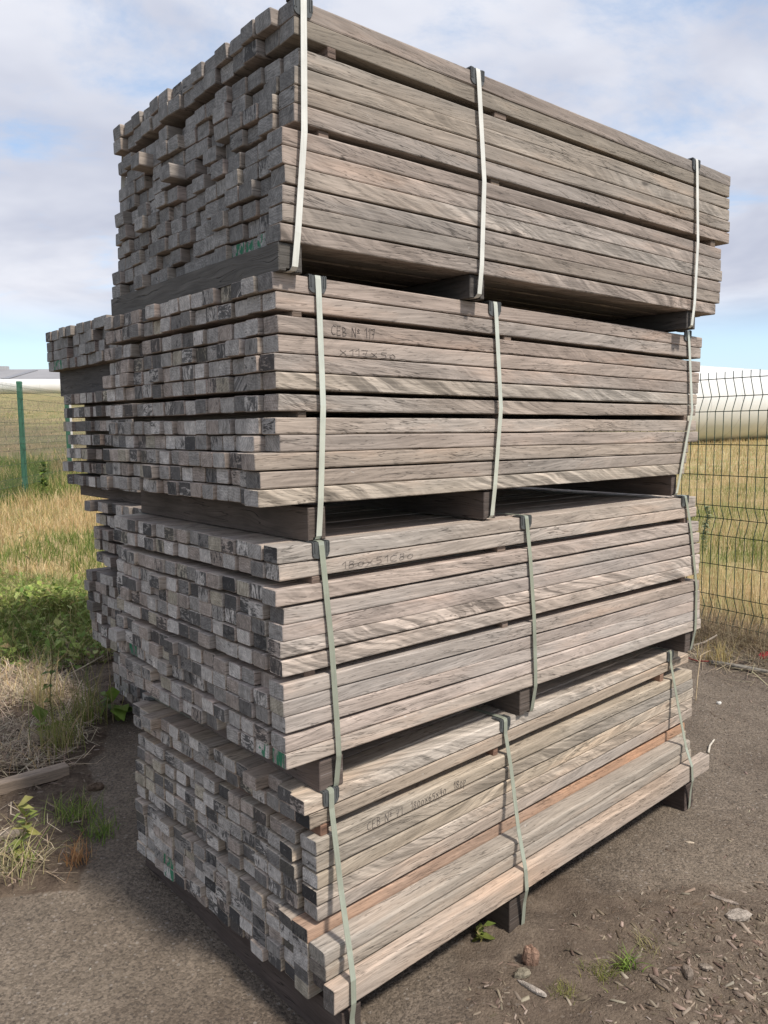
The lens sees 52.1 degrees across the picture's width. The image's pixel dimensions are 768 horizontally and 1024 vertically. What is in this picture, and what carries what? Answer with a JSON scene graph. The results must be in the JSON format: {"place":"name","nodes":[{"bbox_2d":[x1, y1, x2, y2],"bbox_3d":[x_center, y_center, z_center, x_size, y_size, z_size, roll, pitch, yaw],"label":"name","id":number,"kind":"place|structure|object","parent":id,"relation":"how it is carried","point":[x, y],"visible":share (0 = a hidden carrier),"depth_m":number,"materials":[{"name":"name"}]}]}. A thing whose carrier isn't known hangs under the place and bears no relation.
{"place":"outdoors","nodes":[
{"label":"outdoors","id":0,"kind":"place"},
{"bbox_2d":[0,399,84,469],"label":"field grass","id":1,"kind":"structure","parent":0,"point":[47,419],"depth_m":27.47,"materials":[{"name":"green plant"}]},
{"bbox_2d":[0,451,113,672],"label":"dry grass","id":2,"kind":"structure","parent":0,"point":[29,499],"depth_m":9.19,"materials":[{"name":"beige plant"}]},
{"bbox_2d":[0,393,767,1023],"bbox_3d":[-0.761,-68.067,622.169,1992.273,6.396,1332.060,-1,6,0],"label":"ground","id":3,"kind":"structure","parent":0,"point":[84,981],"depth_m":2.31,"materials":[{"name":"brown soil"}]},
{"bbox_2d":[0,829,20,839],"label":"plank","id":4,"kind":"object","parent":3,"relation":"on","point":[4,835],"visible":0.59,"depth_m":2.69,"materials":[{"name":"wood"}]},
{"bbox_2d":[7,795,41,859],"bbox_3d":[-1.162,1.020,2.513,0.096,0.215,0.098,1,6,18],"label":"weed","id":5,"kind":"object","parent":3,"relation":"on","point":[21,806],"visible":0.91,"depth_m":2.52,"materials":[{"name":"green plant"}]},
{"bbox_2d":[17,506,31,581],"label":"weed","id":6,"kind":"object","parent":3,"relation":"on","point":[24,552],"visible":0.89,"depth_m":6.67,"materials":[{"name":"green plant"}]},
{"bbox_2d":[0,366,59,378],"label":"industrial hall","id":7,"kind":"structure","parent":3,"relation":"on","point":[6,372],"depth_m":123.54,"materials":[{"name":"white metal"}]},
{"bbox_2d":[0,379,60,393],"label":"tower section","id":8,"kind":"object","parent":3,"relation":"on","point":[51,385],"visible":0.23,"depth_m":90.24,"materials":[{"name":"white paint"}]},
{"bbox_2d":[0,762,69,795],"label":"plank","id":9,"kind":"object","parent":3,"relation":"on","point":[32,777],"visible":0.98,"depth_m":3.07,"materials":[{"name":"grey wood"}]},
{"bbox_2d":[0,645,80,710],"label":"grass tuft","id":10,"kind":"object","parent":3,"relation":"on","point":[38,691],"visible":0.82,"depth_m":3.95,"materials":[{"name":"beige plant"}]},
{"bbox_2d":[0,381,84,497],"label":"wire fence","id":11,"kind":"object","parent":3,"relation":"on","point":[22,436],"visible":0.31,"depth_m":11.78,"materials":[{"name":"metal"}]},
{"bbox_2d":[38,461,49,498],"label":"weed","id":12,"kind":"object","parent":3,"relation":"on","point":[43,481],"visible":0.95,"depth_m":11.30,"materials":[{"name":"green plant"}]},
{"bbox_2d":[0,811,91,890],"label":"grass tuft","id":13,"kind":"object","parent":3,"relation":"on","point":[12,860],"visible":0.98,"depth_m":2.48,"materials":[{"name":"plant"}]},
{"bbox_2d":[41,627,56,727],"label":"weed","id":14,"kind":"object","parent":3,"relation":"on","point":[52,671],"visible":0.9,"depth_m":3.52,"materials":[{"name":"green plant"}]},
{"bbox_2d":[32,700,72,736],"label":"weed","id":15,"kind":"object","parent":3,"relation":"on","point":[40,711],"visible":0.34,"depth_m":3.58,"materials":[{"name":"green plant"}]},
{"bbox_2d":[0,561,112,674],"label":"bramble thicket","id":16,"kind":"object","parent":3,"relation":"on","point":[46,590],"visible":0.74,"depth_m":5.45,"materials":[{"name":"green plant"}]},
{"bbox_2d":[0,632,114,882],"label":"straw litter","id":17,"kind":"object","parent":3,"relation":"on","point":[13,729],"visible":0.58,"depth_m":3.68,"materials":[{"name":"beige plant"}]},
{"bbox_2d":[19,691,99,767],"bbox_3d":[-1.424,0.896,3.403,0.412,0.308,0.446,-1,6,0],"label":"grass tuft","id":18,"kind":"object","parent":3,"relation":"on","point":[54,734],"visible":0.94,"depth_m":3.39,"materials":[{"name":"green plant"}]},
{"bbox_2d":[49,826,99,878],"bbox_3d":[-0.986,1.096,2.500,0.162,0.109,0.315,-5,7,-33],"label":"grass tuft","id":19,"kind":"object","parent":3,"relation":"on","point":[77,858],"visible":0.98,"depth_m":2.55,"materials":[{"name":"plant"}]},
{"bbox_2d":[32,648,126,728],"bbox_3d":[-1.456,0.833,3.672,0.594,0.394,0.387,-6,8,-42],"label":"grass tuft","id":20,"kind":"object","parent":3,"relation":"on","point":[91,713],"visible":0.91,"depth_m":3.72,"materials":[{"name":"green plant"}]},
{"bbox_2d":[33,785,128,827],"bbox_3d":[-1.111,1.051,2.852,0.389,0.130,0.325,2,7,24],"label":"grass tuft","id":21,"kind":"object","parent":3,"relation":"on","point":[79,815],"visible":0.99,"depth_m":2.83,"materials":[{"name":"green plant"}]},
{"bbox_2d":[66,655,102,675],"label":"stalk","id":22,"kind":"object","parent":3,"relation":"on","point":[85,665],"visible":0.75,"depth_m":4.45,"materials":[{"name":"beige plant"}]},
{"bbox_2d":[86,782,103,790],"bbox_3d":[-1.133,1.078,3.080,0.070,0.035,0.048,4,7,-23],"label":"stone","id":23,"kind":"object","parent":3,"relation":"on","point":[97,786],"visible":1,"depth_m":3.06,"materials":[{"name":"stone"}]},
{"bbox_2d":[68,807,126,845],"bbox_3d":[-0.990,1.086,2.722,0.183,0.084,0.198,3,7,28],"label":"grass tuft","id":24,"kind":"object","parent":3,"relation":"on","point":[107,828],"visible":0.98,"depth_m":2.72,"materials":[{"name":"green plant"}]},
{"bbox_2d":[95,687,132,720],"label":"weed","id":25,"kind":"object","parent":3,"relation":"on","point":[119,712],"visible":0.89,"depth_m":3.81,"materials":[{"name":"green plant"}]},
{"bbox_2d":[113,651,150,706],"bbox_3d":[-0.439,0.817,4.407,1.995,0.330,0.672,-6,8,-41],"label":"timber bundle","id":26,"kind":"object","parent":3,"relation":"on","point":[133,694],"visible":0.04,"depth_m":3.87,"materials":[{"name":"grey wood"}]},
{"bbox_2d":[84,567,126,652],"bbox_3d":[-0.565,0.446,4.473,2.005,0.411,0.753,-6,8,-41],"label":"timber bundle","id":27,"kind":"object","parent":26,"relation":"on","point":[101,586],"visible":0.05,"depth_m":3.98,"materials":[{"name":"grey wood"}]},
{"bbox_2d":[84,499,140,571],"bbox_3d":[-0.536,0.069,4.382,2.012,0.375,0.672,-6,8,-41],"label":"timber bundle","id":28,"kind":"object","parent":27,"relation":"on","point":[110,509],"visible":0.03,"depth_m":3.86,"materials":[{"name":"grey wood"}]},
{"bbox_2d":[62,390,141,503],"bbox_3d":[-0.695,-0.403,4.528,2.004,0.545,0.915,-6,8,-41],"label":"timber bundle","id":29,"kind":"object","parent":28,"relation":"on","point":[96,439],"visible":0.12,"depth_m":4.00,"materials":[{"name":"grey wood"}]},
{"bbox_2d":[46,315,121,396],"bbox_3d":[-0.759,-0.854,4.573,2.006,0.354,1.158,-6,8,-41],"label":"timber bundle","id":30,"kind":"object","parent":29,"relation":"on","point":[76,358],"visible":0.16,"depth_m":4.07,"materials":[{"name":"grey wood"}]},
{"bbox_2d":[0,651,767,1023],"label":"wood chips","id":31,"kind":"object","parent":3,"relation":"on","point":[710,979],"visible":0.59,"depth_m":2.14,"materials":[{"name":"wood"}]},
{"bbox_2d":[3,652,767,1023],"bbox_3d":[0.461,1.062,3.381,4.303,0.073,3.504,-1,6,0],"label":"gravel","id":32,"kind":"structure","parent":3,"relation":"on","point":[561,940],"depth_m":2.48,"materials":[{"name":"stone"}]},
{"bbox_2d":[132,645,708,1023],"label":"timber bundle","id":33,"kind":"object","parent":3,"relation":"on","point":[390,856],"visible":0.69,"depth_m":2.16,"materials":[{"name":"grey wood"}]},
{"bbox_2d":[108,487,700,791],"bbox_3d":[0.182,0.263,2.699,1.937,0.593,0.948,-6,8,-41],"label":"timber bundle","id":34,"kind":"object","parent":33,"relation":"on","point":[306,662],"visible":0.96,"depth_m":2.09,"materials":[{"name":"grey wood"}]},
{"bbox_2d":[100,272,701,540],"bbox_3d":[0.152,-0.324,2.618,1.917,0.592,0.923,-6,8,-41],"label":"timber bundle","id":35,"kind":"object","parent":34,"relation":"on","point":[273,403],"visible":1,"depth_m":2.04,"materials":[{"name":"grey wood"}]},
{"bbox_2d":[111,0,730,331],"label":"timber bundle","id":36,"kind":"object","parent":35,"relation":"on","point":[298,137],"visible":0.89,"depth_m":1.98,"materials":[{"name":"grey wood"}]},
{"bbox_2d":[472,921,495,941],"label":"weed","id":37,"kind":"object","parent":3,"relation":"on","point":[481,934],"visible":1,"depth_m":2.21,"materials":[{"name":"green plant"}]},
{"bbox_2d":[514,967,530,978],"bbox_3d":[0.362,1.214,2.067,0.048,0.023,0.032,-1,5,-12],"label":"stone","id":38,"kind":"object","parent":3,"relation":"on","point":[522,972],"visible":1,"depth_m":2.06,"materials":[{"name":"grey stone"}]},
{"bbox_2d":[522,944,539,965],"bbox_3d":[0.397,1.202,2.124,0.048,0.064,0.037,2,7,22],"label":"stone","id":39,"kind":"object","parent":3,"relation":"on","point":[530,955],"visible":0.98,"depth_m":2.11,"materials":[{"name":"stone"}]},
{"bbox_2d":[517,979,546,996],"bbox_3d":[0.377,1.219,2.012,0.088,0.016,0.016,5,7,43],"label":"stick","id":40,"kind":"object","parent":3,"relation":"on","point":[534,989],"visible":1,"depth_m":2.00,"materials":[{"name":"grey wood"}]},
{"bbox_2d":[546,979,585,1003],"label":"grass tuft","id":41,"kind":"object","parent":3,"relation":"on","point":[566,992],"visible":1,"depth_m":2.01,"materials":[{"name":"green plant"}]},
{"bbox_2d":[567,952,627,992],"bbox_3d":[0.567,1.209,2.082,0.146,0.054,0.122,4,7,35],"label":"grass tuft","id":42,"kind":"object","parent":3,"relation":"on","point":[600,976],"visible":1,"depth_m":2.08,"materials":[{"name":"green plant"}]},
{"bbox_2d":[605,940,654,972],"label":"grass tuft","id":43,"kind":"object","parent":3,"relation":"on","point":[623,966],"visible":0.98,"depth_m":2.11,"materials":[{"name":"green plant"}]},
{"bbox_2d":[630,925,663,959],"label":"grass tuft","id":44,"kind":"object","parent":3,"relation":"on","point":[648,939],"visible":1,"depth_m":2.18,"materials":[{"name":"plant"}]},
{"bbox_2d":[648,974,669,991],"bbox_3d":[0.712,1.217,2.031,0.017,0.014,0.068,-11,16,-31],"label":"bark piece","id":45,"kind":"object","parent":3,"relation":"on","point":[657,980],"visible":1,"depth_m":2.03,"materials":[{"name":"brown wood"}]},
{"bbox_2d":[682,964,693,979],"bbox_3d":[0.800,1.213,2.069,0.030,0.023,0.056,7,1,21],"label":"bark piece","id":46,"kind":"object","parent":3,"relation":"on","point":[687,971],"visible":1,"depth_m":2.06,"materials":[{"name":"grey wood"}]},
{"bbox_2d":[615,366,767,442],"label":"tower section","id":47,"kind":"object","parent":3,"relation":"on","point":[710,423],"visible":0.3,"depth_m":39.50,"materials":[{"name":"white paint"}]},
{"bbox_2d":[620,369,767,635],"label":"wire fence","id":48,"kind":"object","parent":3,"relation":"on","point":[728,506],"visible":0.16,"depth_m":5.21,"materials":[{"name":"green metal"}]},
{"bbox_2d":[688,657,716,661],"bbox_3d":[1.927,0.902,4.805,0.218,0.018,0.078,2,6,20],"label":"twine","id":49,"kind":"object","parent":3,"relation":"on","point":[698,660],"visible":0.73,"depth_m":4.78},
{"bbox_2d":[695,650,710,700],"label":"stalk","id":50,"kind":"object","parent":3,"relation":"on","point":[698,674],"visible":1,"depth_m":4.20,"materials":[{"name":"beige plant"}]},
{"bbox_2d":[698,963,712,970],"bbox_3d":[0.857,1.214,2.096,0.023,0.014,0.039,-5,-4,-38],"label":"bark piece","id":51,"kind":"object","parent":3,"relation":"on","point":[705,966],"visible":1,"depth_m":2.09,"materials":[{"name":"grey wood"}]},
{"bbox_2d":[694,634,717,645],"bbox_3d":[2.053,0.838,5.055,0.194,0.092,0.045,-1,6,0],"label":"root","id":52,"kind":"object","parent":3,"relation":"on","point":[711,638],"visible":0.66,"depth_m":5.05,"materials":[{"name":"wood"}]},
{"bbox_2d":[700,506,712,550],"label":"weed","id":53,"kind":"object","parent":3,"relation":"on","point":[709,515],"visible":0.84,"depth_m":8.66,"materials":[{"name":"green plant"}]},
{"bbox_2d":[707,739,714,752],"bbox_3d":[1.467,1.051,3.530,0.016,0.012,0.153,3,7,31],"label":"splinter","id":54,"kind":"object","parent":3,"relation":"on","point":[710,744],"visible":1,"depth_m":3.52,"materials":[{"name":"beige wood"}]},
{"bbox_2d":[715,935,720,941],"bbox_3d":[0.938,1.199,2.205,0.018,0.014,0.027,-1,6,27],"label":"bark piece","id":55,"kind":"object","parent":3,"relation":"on","point":[717,938],"visible":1,"depth_m":2.20,"materials":[{"name":"brown wood"}]},
{"bbox_2d":[693,636,751,668],"bbox_3d":[2.063,0.819,4.812,0.430,0.199,0.362,-6,8,-42],"label":"grass tuft","id":56,"kind":"object","parent":3,"relation":"on","point":[722,656],"visible":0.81,"depth_m":4.79,"materials":[{"name":"plant"}]},
{"bbox_2d":[709,894,738,904],"bbox_3d":[1.031,1.177,2.384,0.086,0.009,0.018,5,9,28],"label":"bark piece","id":57,"kind":"object","parent":3,"relation":"on","point":[723,899],"visible":1,"depth_m":2.38,"materials":[{"name":"beige wood"}]},
{"bbox_2d":[688,605,767,685],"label":"fence litter","id":58,"kind":"object","parent":3,"relation":"on","point":[722,634],"visible":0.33,"depth_m":5.02,"materials":[{"name":"plant"}]},
{"bbox_2d":[725,908,751,921],"bbox_3d":[1.041,1.186,2.310,0.081,0.026,0.047,-2,9,-23],"label":"stone","id":59,"kind":"object","parent":3,"relation":"on","point":[737,914],"visible":1,"depth_m":2.30,"materials":[{"name":"grey stone"}]},
{"bbox_2d":[709,660,767,673],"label":"branch","id":60,"kind":"object","parent":3,"relation":"on","point":[739,666],"visible":0.96,"depth_m":4.63,"materials":[{"name":"grey wood"}]},
{"bbox_2d":[759,652,767,658],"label":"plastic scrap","id":61,"kind":"object","parent":3,"relation":"on","point":[763,654],"visible":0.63,"depth_m":4.80,"materials":[{"name":"red plastic"}]},
{"bbox_2d":[0,0,767,369],"label":"sky","id":62,"kind":"structure","parent":0,"point":[687,79],"materials":[{"name":"blue"}]},
{"bbox_2d":[674,437,767,642],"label":"meadow grass","id":63,"kind":"structure","parent":0,"point":[708,494],"depth_m":9.93,"materials":[{"name":"beige plant"}]}
]}

